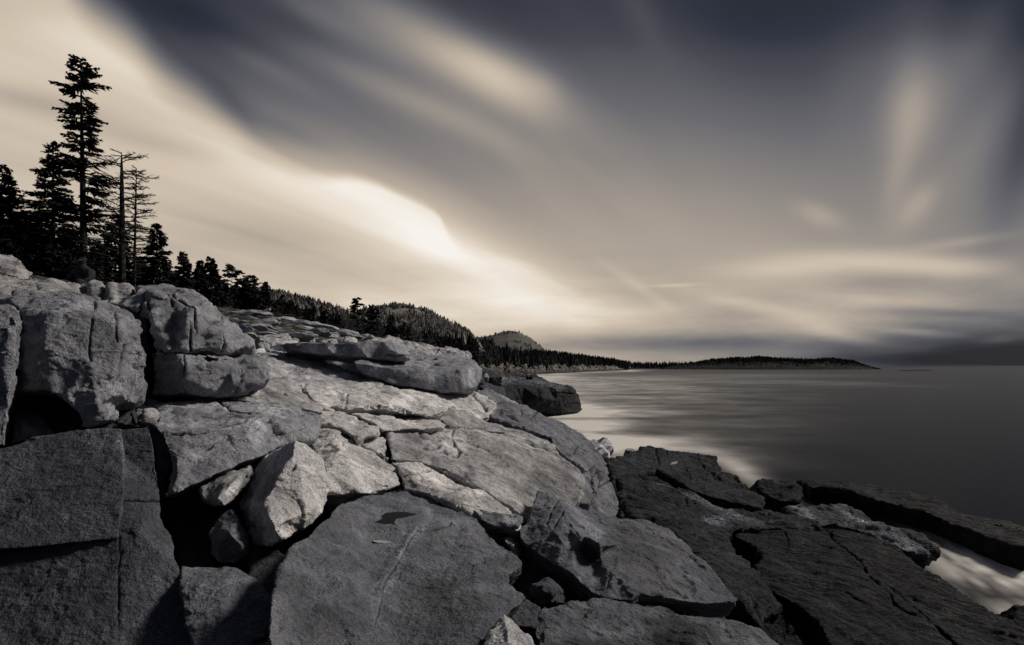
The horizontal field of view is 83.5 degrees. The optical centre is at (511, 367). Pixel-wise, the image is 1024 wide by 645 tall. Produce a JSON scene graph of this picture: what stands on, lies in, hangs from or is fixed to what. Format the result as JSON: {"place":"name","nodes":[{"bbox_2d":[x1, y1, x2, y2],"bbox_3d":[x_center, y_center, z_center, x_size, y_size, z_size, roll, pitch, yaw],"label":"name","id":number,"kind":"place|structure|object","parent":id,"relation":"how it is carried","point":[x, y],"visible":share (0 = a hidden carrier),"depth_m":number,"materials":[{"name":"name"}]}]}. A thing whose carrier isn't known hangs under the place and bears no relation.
{"place":"outdoors","nodes":[
{"label":"outdoors","id":0,"kind":"place"},
{"bbox_2d":[9,275,551,638],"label":"ground","id":1,"kind":"structure","parent":0,"point":[285,327],"depth_m":8.16,"materials":[{"name":"stone"}]},
{"bbox_2d":[0,304,22,448],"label":"granite block","id":2,"kind":"structure","parent":1,"relation":"on","point":[11,322],"depth_m":6.24,"materials":[{"name":"stone"}]},
{"bbox_2d":[0,164,30,250],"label":"spruce tree","id":3,"kind":"object","parent":1,"relation":"on","point":[9,203],"visible":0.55,"depth_m":42.94,"materials":[{"name":"black plant"}]},
{"bbox_2d":[0,254,33,279],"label":"granite boulder","id":4,"kind":"object","parent":1,"relation":"on","point":[12,265],"visible":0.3,"depth_m":12.27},
{"bbox_2d":[0,238,33,268],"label":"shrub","id":5,"kind":"object","parent":1,"relation":"on","point":[12,247],"visible":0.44,"depth_m":37.86,"materials":[{"name":"black plant"}]},
{"bbox_2d":[0,272,80,304],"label":"granite slab","id":6,"kind":"structure","parent":1,"relation":"on","point":[9,284],"depth_m":10.47,"materials":[{"name":"stone"}]},
{"bbox_2d":[24,243,77,278],"bbox_3d":[-29.629,-6.509,36.925,3.384,3.022,3.594,0,0,0],"label":"shrub","id":7,"kind":"object","parent":1,"relation":"on","point":[46,256],"visible":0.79,"depth_m":36.60,"materials":[{"name":"black plant"}]},
{"bbox_2d":[12,140,91,256],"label":"spruce tree","id":8,"kind":"object","parent":1,"relation":"on","point":[48,217],"visible":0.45,"depth_m":43.48,"materials":[{"name":"black plant"}]},
{"bbox_2d":[47,227,88,271],"bbox_3d":[-30.236,-7.283,38.984,3.165,4.455,3.544,0,0,0],"label":"spruce tree","id":9,"kind":"object","parent":1,"relation":"on","point":[67,242],"visible":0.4,"depth_m":38.89,"materials":[{"name":"black plant"}]},
{"bbox_2d":[67,282,80,291],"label":"rounded rock","id":10,"kind":"object","parent":1,"relation":"on","point":[77,286],"visible":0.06,"depth_m":12.04,"materials":[{"name":"stone"}]},
{"bbox_2d":[7,289,147,427],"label":"granite block","id":11,"kind":"structure","parent":1,"relation":"on","point":[83,356],"depth_m":6.83,"materials":[{"name":"stone"}]},
{"bbox_2d":[41,54,119,268],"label":"spruce tree","id":12,"kind":"object","parent":1,"relation":"on","point":[73,165],"visible":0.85,"depth_m":41.81,"materials":[{"name":"black plant"}]},
{"bbox_2d":[24,395,138,432],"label":"crevice","id":13,"kind":"structure","parent":1,"relation":"on","point":[57,415],"depth_m":7.42,"materials":[{"name":"stone"}]},
{"bbox_2d":[68,256,109,284],"bbox_3d":[-27.326,-5.768,36.974,3.098,2.913,2.828,0,0,0],"label":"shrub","id":14,"kind":"object","parent":1,"relation":"on","point":[96,266],"visible":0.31,"depth_m":36.92,"materials":[{"name":"black plant"}]},
{"bbox_2d":[0,426,190,644],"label":"granite block","id":15,"kind":"structure","parent":1,"relation":"on","point":[122,588],"depth_m":4.65,"materials":[{"name":"stone"}]},
{"bbox_2d":[10,401,54,445],"bbox_3d":[-6.059,0.781,7.250,0.476,0.730,2.046,0,0,-39],"label":"granite boulder","id":16,"kind":"object","parent":15,"relation":"on","point":[27,422],"visible":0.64,"depth_m":6.66,"materials":[{"name":"stone"}]},
{"bbox_2d":[0,428,125,550],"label":"granite block","id":17,"kind":"structure","parent":15,"relation":"on","point":[61,489],"depth_m":5.22,"materials":[{"name":"stone"}]},
{"bbox_2d":[87,280,104,299],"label":"rounded rock","id":18,"kind":"object","parent":1,"relation":"on","point":[95,289],"visible":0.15,"depth_m":11.63,"materials":[{"name":"stone"}]},
{"bbox_2d":[88,240,117,282],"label":"spruce tree","id":19,"kind":"object","parent":1,"relation":"on","point":[110,271],"visible":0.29,"depth_m":44.00,"materials":[{"name":"black plant"}]},
{"bbox_2d":[95,214,132,281],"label":"spruce tree","id":20,"kind":"object","parent":1,"relation":"on","point":[115,231],"visible":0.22,"depth_m":46.74,"materials":[{"name":"black plant"}]},
{"bbox_2d":[105,282,135,308],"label":"rounded rock","id":21,"kind":"object","parent":1,"relation":"on","point":[117,294],"visible":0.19,"depth_m":11.43,"materials":[{"name":"stone"}]},
{"bbox_2d":[76,148,167,282],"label":"dead tree","id":22,"kind":"object","parent":1,"relation":"on","point":[122,248],"visible":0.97,"depth_m":40.81,"materials":[{"name":"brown wood"}]},
{"bbox_2d":[112,165,154,288],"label":"dead tree","id":23,"kind":"object","parent":1,"relation":"on","point":[134,276],"visible":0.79,"depth_m":41.44,"materials":[{"name":"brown wood"}]},
{"bbox_2d":[126,256,147,287],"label":"spruce tree","id":24,"kind":"object","parent":1,"relation":"on","point":[131,273],"visible":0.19,"depth_m":43.55,"materials":[{"name":"black plant"}]},
{"bbox_2d":[125,309,152,398],"bbox_3d":[-7.081,-0.115,10.865,0.486,1.931,2.324,0,0,-32],"label":"crevice","id":25,"kind":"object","parent":1,"relation":"on","point":[146,338],"depth_m":10.30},
{"bbox_2d":[134,223,178,290],"bbox_3d":[-24.533,-7.035,39.990,3.000,6.109,3.375,0,0,-41],"label":"spruce tree","id":26,"kind":"object","parent":1,"relation":"on","point":[158,268],"visible":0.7,"depth_m":39.80,"materials":[{"name":"black plant"}]},
{"bbox_2d":[150,427,172,495],"bbox_3d":[-4.670,1.218,7.771,0.393,0.919,2.243,0,0,-33],"label":"crevice","id":27,"kind":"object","parent":1,"relation":"on","point":[163,463],"depth_m":7.13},
{"bbox_2d":[170,251,199,291],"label":"spruce tree","id":28,"kind":"object","parent":1,"relation":"on","point":[183,271],"visible":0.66,"depth_m":45.82,"materials":[{"name":"black plant"}]},
{"bbox_2d":[168,491,226,568],"bbox_3d":[-4.068,2.082,7.439,0.692,0.949,2.298,0,0,-30],"label":"crevice","id":29,"kind":"object","parent":1,"relation":"on","point":[193,516],"visible":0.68,"depth_m":6.95,"materials":[{"name":"stone"}]},
{"bbox_2d":[198,465,254,506],"bbox_3d":[-3.493,1.478,7.080,0.596,0.493,1.863,0,0,-23],"label":"granite boulder","id":30,"kind":"object","parent":29,"relation":"on","point":[227,488],"visible":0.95,"depth_m":6.55,"materials":[{"name":"stone"}]},
{"bbox_2d":[135,398,320,497],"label":"granite block","id":31,"kind":"structure","parent":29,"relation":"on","point":[207,441],"depth_m":7.70,"materials":[{"name":"stone"}]},
{"bbox_2d":[142,408,159,429],"bbox_3d":[-5.249,0.777,8.366,0.252,0.380,1.518,0,0,-32],"label":"granite block","id":32,"kind":"object","parent":31,"relation":"on","point":[148,414],"depth_m":8.01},
{"bbox_2d":[152,350,269,400],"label":"granite block","id":33,"kind":"structure","parent":31,"relation":"on","point":[181,377],"depth_m":9.32,"materials":[{"name":"stone"}]},
{"bbox_2d":[120,283,256,357],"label":"granite block","id":34,"kind":"structure","parent":33,"relation":"on","point":[187,321],"depth_m":9.89,"materials":[{"name":"stone"}]},
{"bbox_2d":[190,260,214,304],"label":"spruce tree","id":35,"kind":"object","parent":1,"relation":"on","point":[200,273],"visible":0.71,"depth_m":49.76,"materials":[{"name":"black plant"}]},
{"bbox_2d":[203,256,232,306],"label":"spruce tree","id":36,"kind":"object","parent":1,"relation":"on","point":[214,277],"visible":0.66,"depth_m":50.90,"materials":[{"name":"black plant"}]},
{"bbox_2d":[179,566,270,644],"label":"granite boulder","id":37,"kind":"object","parent":1,"relation":"on","point":[225,605],"visible":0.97,"depth_m":4.42,"materials":[{"name":"stone"}]},
{"bbox_2d":[220,281,238,308],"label":"spruce tree","id":38,"kind":"object","parent":1,"relation":"on","point":[228,289],"visible":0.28,"depth_m":57.92,"materials":[{"name":"black plant"}]},
{"bbox_2d":[208,509,253,563],"bbox_3d":[-3.152,1.914,6.426,0.480,0.678,1.735,0,0,-25],"label":"granite boulder","id":39,"kind":"object","parent":1,"relation":"on","point":[230,538],"visible":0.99,"depth_m":5.90,"materials":[{"name":"stone"}]},
{"bbox_2d":[218,263,248,296],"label":"spruce tree","id":40,"kind":"object","parent":1,"relation":"on","point":[235,274],"visible":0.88,"depth_m":60.06,"materials":[{"name":"black plant"}]},
{"bbox_2d":[239,323,253,332],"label":"loose boulder","id":41,"kind":"object","parent":1,"relation":"on","point":[246,327],"visible":0.59,"depth_m":28.50,"materials":[{"name":"stone"}]},
{"bbox_2d":[234,275,271,310],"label":"pine tree","id":42,"kind":"object","parent":1,"relation":"on","point":[248,297],"visible":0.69,"depth_m":69.53,"materials":[{"name":"black plant"}]},
{"bbox_2d":[245,548,285,594],"bbox_3d":[-2.716,2.257,6.338,0.427,0.549,1.986,0,0,-23],"label":"granite boulder","id":43,"kind":"object","parent":1,"relation":"on","point":[262,565],"visible":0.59,"depth_m":6.04,"materials":[{"name":"stone"}]},
{"bbox_2d":[259,281,274,311],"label":"pine tree","id":44,"kind":"object","parent":1,"relation":"on","point":[268,302],"visible":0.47,"depth_m":71.80,"materials":[{"name":"black plant"}]},
{"bbox_2d":[230,376,322,413],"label":"granite slab","id":45,"kind":"structure","parent":1,"relation":"on","point":[282,390],"depth_m":10.69,"materials":[{"name":"stone"}]},
{"bbox_2d":[256,334,297,351],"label":"granite boulder","id":46,"kind":"object","parent":1,"relation":"on","point":[276,341],"visible":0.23,"depth_m":23.92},
{"bbox_2d":[239,440,328,545],"bbox_3d":[-2.888,1.593,7.291,1.037,1.408,3.356,0,0,-20],"label":"granite boulder","id":47,"kind":"object","parent":1,"relation":"on","point":[284,495],"visible":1,"depth_m":6.40,"materials":[{"name":"stone"}]},
{"bbox_2d":[290,332,313,342],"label":"loose boulder","id":48,"kind":"object","parent":1,"relation":"on","point":[304,337],"visible":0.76,"depth_m":32.53,"materials":[{"name":"stone"}]},
{"bbox_2d":[304,328,330,337],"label":"loose boulder","id":49,"kind":"object","parent":1,"relation":"on","point":[324,332],"visible":0.56,"depth_m":39.38,"materials":[{"name":"stone"}]},
{"bbox_2d":[310,324,338,329],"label":"loose boulder","id":50,"kind":"object","parent":1,"relation":"on","point":[324,326],"visible":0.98,"depth_m":44.83,"materials":[{"name":"stone"}]},
{"bbox_2d":[264,351,386,385],"bbox_3d":[-6.313,0.574,18.616,4.033,2.364,11.308,0,0,-29],"label":"bedrock ledge","id":51,"kind":"object","parent":1,"relation":"on","point":[310,371],"visible":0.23,"depth_m":17.24,"materials":[{"name":"stone"}]},
{"bbox_2d":[329,362,357,372],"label":"loose boulder","id":52,"kind":"object","parent":1,"relation":"on","point":[350,368],"visible":0.66,"depth_m":27.07,"materials":[{"name":"stone"}]},
{"bbox_2d":[310,428,400,514],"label":"granite slab","id":53,"kind":"structure","parent":1,"relation":"on","point":[354,471],"depth_m":7.85,"materials":[{"name":"stone"}]},
{"bbox_2d":[319,411,379,445],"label":"granite slab","id":54,"kind":"structure","parent":53,"relation":"on","point":[357,430],"depth_m":9.76,"materials":[{"name":"stone"}]},
{"bbox_2d":[343,297,376,336],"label":"spruce tree","id":55,"kind":"object","parent":1,"relation":"on","point":[354,306],"visible":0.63,"depth_m":117.64,"materials":[{"name":"black plant"}]},
{"bbox_2d":[363,304,379,336],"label":"spruce tree","id":56,"kind":"object","parent":1,"relation":"on","point":[370,315],"visible":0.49,"depth_m":124.92,"materials":[{"name":"black plant"}]},
{"bbox_2d":[361,437,388,463],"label":"granite slab","id":57,"kind":"structure","parent":1,"relation":"on","point":[378,446],"depth_m":9.47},
{"bbox_2d":[371,307,383,336],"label":"spruce tree","id":58,"kind":"object","parent":1,"relation":"on","point":[376,317],"visible":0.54,"depth_m":124.76,"materials":[{"name":"black plant"}]},
{"bbox_2d":[381,314,398,334],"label":"spruce tree","id":59,"kind":"object","parent":1,"relation":"on","point":[390,322],"visible":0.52,"depth_m":111.78,"materials":[{"name":"black plant"}]},
{"bbox_2d":[331,385,450,419],"bbox_3d":[-2.822,1.058,13.867,2.739,1.182,5.741,0,0,0],"label":"bedrock ledge","id":60,"kind":"object","parent":1,"relation":"on","point":[384,400],"visible":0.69,"depth_m":12.64,"materials":[{"name":"stone"}]},
{"bbox_2d":[346,412,443,452],"bbox_3d":[-2.392,1.397,11.780,1.982,1.099,3.254,0,0,0],"label":"bedrock ledge","id":61,"kind":"object","parent":1,"relation":"on","point":[384,423],"visible":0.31,"depth_m":10.93,"materials":[{"name":"stone"}]},
{"bbox_2d":[268,489,524,644],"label":"granite slab","id":62,"kind":"structure","parent":1,"relation":"on","point":[433,572],"depth_m":4.74,"materials":[{"name":"stone"}]},
{"bbox_2d":[375,512,415,529],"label":"puddle","id":63,"kind":"object","parent":62,"relation":"on","point":[390,518],"visible":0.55,"depth_m":6.64,"materials":[{"name":"black liquid"}]},
{"bbox_2d":[296,382,496,428],"bbox_3d":[-2.898,1.544,17.432,4.691,2.391,13.357,0,0,10],"label":"bedrock ledge","id":64,"kind":"object","parent":1,"relation":"on","point":[478,405],"visible":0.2,"depth_m":15.91,"materials":[{"name":"stone"}]},
{"bbox_2d":[354,354,481,394],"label":"perched slab","id":65,"kind":"structure","parent":64,"relation":"on","point":[449,374],"depth_m":17.67,"materials":[{"name":"stone"}]},
{"bbox_2d":[281,340,410,363],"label":"perched slab","id":66,"kind":"structure","parent":65,"relation":"on","point":[353,352],"depth_m":17.91,"materials":[{"name":"stone"}]},
{"bbox_2d":[393,334,426,342],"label":"shrub","id":67,"kind":"object","parent":1,"relation":"on","point":[404,338],"visible":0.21,"depth_m":52.01,"materials":[{"name":"black plant"}]},
{"bbox_2d":[371,335,471,358],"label":"bedrock ledge","id":68,"kind":"object","parent":1,"relation":"on","point":[412,348],"visible":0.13,"depth_m":28.98,"materials":[{"name":"stone"}]},
{"bbox_2d":[391,462,522,550],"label":"granite slab","id":69,"kind":"structure","parent":1,"relation":"on","point":[421,479],"depth_m":7.76,"materials":[{"name":"stone"}]},
{"bbox_2d":[474,506,522,530],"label":"granite slab","id":70,"kind":"structure","parent":69,"relation":"on","point":[500,521],"depth_m":7.07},
{"bbox_2d":[503,537,520,556],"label":"granite boulder","id":71,"kind":"object","parent":69,"relation":"on","point":[512,544],"visible":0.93,"depth_m":6.95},
{"bbox_2d":[438,406,524,433],"bbox_3d":[-0.655,1.755,14.728,2.118,1.612,4.796,0,0,0],"label":"bedrock ledge","id":72,"kind":"object","parent":1,"relation":"on","point":[453,417],"visible":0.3,"depth_m":13.54,"materials":[{"name":"stone"}]},
{"bbox_2d":[385,428,585,525],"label":"granite slab","id":73,"kind":"structure","parent":1,"relation":"on","point":[514,472],"depth_m":10.38,"materials":[{"name":"stone"}]},
{"bbox_2d":[477,381,505,396],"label":"rock ledge","id":74,"kind":"object","parent":1,"relation":"on","point":[482,385],"visible":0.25,"depth_m":35.80,"materials":[{"name":"stone"}]},
{"bbox_2d":[483,369,501,386],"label":"rock ledge","id":75,"kind":"object","parent":1,"relation":"on","point":[495,379],"visible":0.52,"depth_m":43.57,"materials":[{"name":"stone"}]},
{"bbox_2d":[509,599,540,631],"bbox_3d":[0.104,2.309,5.345,0.304,0.494,1.467,0,0,0],"label":"granite boulder","id":76,"kind":"object","parent":1,"relation":"on","point":[524,617],"visible":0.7,"depth_m":4.81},
{"bbox_2d":[481,374,581,415],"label":"rock","id":77,"kind":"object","parent":1,"relation":"on","point":[542,396],"visible":0.53,"depth_m":69.35,"materials":[{"name":"stone"}]},
{"bbox_2d":[518,560,574,606],"bbox_3d":[0.389,2.628,7.010,0.679,0.550,1.196,0,0,0],"label":"crevice","id":78,"kind":"object","parent":1,"relation":"on","point":[532,572],"visible":0.4,"depth_m":6.79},
{"bbox_2d":[528,577,565,606],"bbox_3d":[0.373,2.394,6.188,0.395,0.376,1.006,0,0,0],"label":"granite boulder","id":79,"kind":"object","parent":78,"relation":"on","point":[545,591],"visible":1,"depth_m":5.83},
{"bbox_2d":[476,388,618,516],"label":"bedrock slope","id":80,"kind":"structure","parent":1,"relation":"on","point":[579,451],"depth_m":17.45,"materials":[{"name":"stone"}]},
{"bbox_2d":[579,470,592,510],"bbox_3d":[1.440,2.581,11.583,0.347,0.815,3.263,0,0,7],"label":"rock flake","id":81,"kind":"object","parent":80,"relation":"on","point":[586,501],"visible":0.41,"depth_m":10.43,"materials":[{"name":"stone"}]},
{"bbox_2d":[591,474,598,499],"bbox_3d":[1.770,2.914,12.815,0.348,0.827,3.736,0,0,9],"label":"rock flake","id":82,"kind":"object","parent":80,"relation":"on","point":[594,483],"visible":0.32,"depth_m":12.60,"materials":[{"name":"stone"}]},
{"bbox_2d":[589,437,613,462],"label":"surf rock","id":83,"kind":"object","parent":80,"relation":"on","point":[603,446],"visible":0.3,"depth_m":33.00,"materials":[{"name":"stone"}]},
{"bbox_2d":[519,490,737,618],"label":"granite slab","id":84,"kind":"structure","parent":1,"relation":"on","point":[583,554],"depth_m":6.68,"materials":[{"name":"stone"}]},
{"bbox_2d":[532,598,778,644],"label":"granite slab","id":85,"kind":"structure","parent":1,"relation":"on","point":[598,621],"depth_m":5.09,"materials":[{"name":"stone"}]},
{"bbox_2d":[483,614,533,644],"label":"granite boulder","id":86,"kind":"object","parent":85,"relation":"on","point":[506,630],"visible":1,"depth_m":3.87,"materials":[{"name":"stone"}]},
{"bbox_2d":[608,469,822,630],"bbox_3d":[5.639,4.522,14.421,6.688,2.845,12.225,0,0,0],"label":"wet ledge","id":87,"kind":"object","parent":1,"relation":"on","point":[702,528],"visible":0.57,"depth_m":13.23,"materials":[{"name":"stone"}]},
{"bbox_2d":[606,445,764,511],"bbox_3d":[6.517,4.585,22.697,5.533,2.878,12.911,0,0,12],"label":"wet ledge","id":88,"kind":"object","parent":87,"relation":"on","point":[704,476],"visible":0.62,"depth_m":21.00,"materials":[{"name":"stone"}]},
{"bbox_2d":[763,605,815,644],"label":"rock ledge","id":89,"kind":"object","parent":1,"relation":"on","point":[784,628],"visible":0.16,"depth_m":9.41,"materials":[{"name":"stone"}]},
{"bbox_2d":[351,305,481,340],"bbox_3d":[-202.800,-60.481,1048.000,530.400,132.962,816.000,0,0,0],"label":"granite dome hill","id":90,"kind":"structure","parent":0,"point":[402,311],"depth_m":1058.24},
{"bbox_2d":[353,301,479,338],"bbox_3d":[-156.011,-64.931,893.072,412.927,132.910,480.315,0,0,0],"label":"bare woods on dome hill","id":91,"kind":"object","parent":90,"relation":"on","point":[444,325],"visible":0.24,"depth_m":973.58,"materials":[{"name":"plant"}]},
{"bbox_2d":[429,344,478,355],"bbox_3d":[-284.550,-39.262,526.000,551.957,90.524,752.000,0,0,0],"label":"forested hill","id":92,"kind":"structure","parent":0,"point":[469,346],"depth_m":179.27,"materials":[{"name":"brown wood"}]},
{"bbox_2d":[213,285,483,355],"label":"forest on hill","id":93,"kind":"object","parent":92,"relation":"on","point":[470,340],"visible":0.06,"depth_m":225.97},
{"bbox_2d":[0,0,1023,365],"label":"sky","id":94,"kind":"structure","parent":0,"point":[642,181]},
{"bbox_2d":[481,362,627,374],"bbox_3d":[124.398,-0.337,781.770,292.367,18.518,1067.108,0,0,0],"label":"rocky shore","id":95,"kind":"structure","parent":0,"point":[506,368],"depth_m":543.14,"materials":[{"name":"stone"}]},
{"bbox_2d":[479,336,620,367],"bbox_3d":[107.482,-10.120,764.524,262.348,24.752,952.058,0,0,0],"label":"forest behind shore","id":96,"kind":"object","parent":95,"relation":"on","point":[492,353],"visible":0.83,"depth_m":517.15,"materials":[{"name":"plant"}]},
{"bbox_2d":[516,348,629,367],"bbox_3d":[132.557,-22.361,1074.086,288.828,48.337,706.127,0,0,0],"label":"forest on coast ridge","id":97,"kind":"object","parent":95,"relation":"on","point":[622,364],"visible":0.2,"depth_m":1210.30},
{"bbox_2d":[478,331,630,367],"bbox_3d":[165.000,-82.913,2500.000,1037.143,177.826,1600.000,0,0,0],"label":"dome hill","id":98,"kind":"structure","parent":0,"point":[502,340],"depth_m":2389.48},
{"bbox_2d":[481,330,630,366],"bbox_3d":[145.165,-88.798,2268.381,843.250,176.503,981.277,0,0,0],"label":"forest on far dome","id":99,"kind":"object","parent":98,"relation":"on","point":[515,349],"visible":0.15,"depth_m":2526.53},
{"bbox_2d":[655,360,873,369],"bbox_3d":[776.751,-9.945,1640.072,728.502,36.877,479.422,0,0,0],"label":"wooded island","id":100,"kind":"structure","parent":0,"point":[783,367],"depth_m":1475.92,"materials":[{"name":"black plant"}]},
{"bbox_2d":[660,355,880,369],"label":"forest on island","id":101,"kind":"object","parent":100,"relation":"on","point":[756,359],"visible":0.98,"depth_m":1579.96,"materials":[{"name":"plant"}]},
{"bbox_2d":[536,368,1023,613],"bbox_3d":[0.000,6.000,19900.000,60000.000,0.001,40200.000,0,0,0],"label":"sea","id":102,"kind":"structure","parent":0,"point":[952,438],"depth_m":56.08,"materials":[{"name":"black liquid"}]},
{"bbox_2d":[748,478,803,511],"bbox_3d":[11.786,5.759,25.472,2.181,1.277,6.340,0,0,6],"label":"wet boulder","id":103,"kind":"object","parent":102,"relation":"in","point":[778,496],"visible":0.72,"depth_m":24.55,"materials":[{"name":"stone"}]},
{"bbox_2d":[731,522,1023,644],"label":"wet slab","id":104,"kind":"structure","parent":102,"relation":"in","point":[835,587],"depth_m":11.32,"materials":[{"name":"stone"}]},
{"bbox_2d":[779,503,940,568],"bbox_3d":[10.578,5.300,18.684,3.669,1.405,6.465,0,0,0],"label":"wet ledge","id":105,"kind":"object","parent":104,"relation":"on","point":[921,550],"visible":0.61,"depth_m":17.27,"materials":[{"name":"stone"}]},
{"bbox_2d":[796,479,1023,570],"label":"wet slab","id":106,"kind":"structure","parent":102,"relation":"in","point":[1003,545],"depth_m":21.11,"materials":[{"name":"stone"}]},
{"bbox_2d":[981,517,1023,526],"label":"wet slab","id":107,"kind":"structure","parent":102,"relation":"in","point":[996,522],"depth_m":20.98,"materials":[{"name":"stone"}]},
{"bbox_2d":[995,605,1023,629],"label":"wet boulder","id":108,"kind":"object","parent":102,"relation":"on","point":[1015,613],"visible":0.38,"depth_m":12.10,"materials":[{"name":"stone"}]},
{"bbox_2d":[870,366,1023,367],"bbox_3d":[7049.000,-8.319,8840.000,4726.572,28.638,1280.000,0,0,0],"label":"distant land","id":109,"kind":"structure","parent":0,"point":[948,366],"depth_m":8648.99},
{"bbox_3d":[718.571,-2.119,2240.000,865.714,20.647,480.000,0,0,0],"label":"low far coast","id":110,"kind":"structure","parent":0,"visible":0},
{"bbox_2d":[629,360,691,368],"bbox_3d":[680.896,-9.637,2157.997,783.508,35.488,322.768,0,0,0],"label":"forest on far coast","id":111,"kind":"object","parent":110,"relation":"on","point":[646,365],"visible":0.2,"depth_m":2132.37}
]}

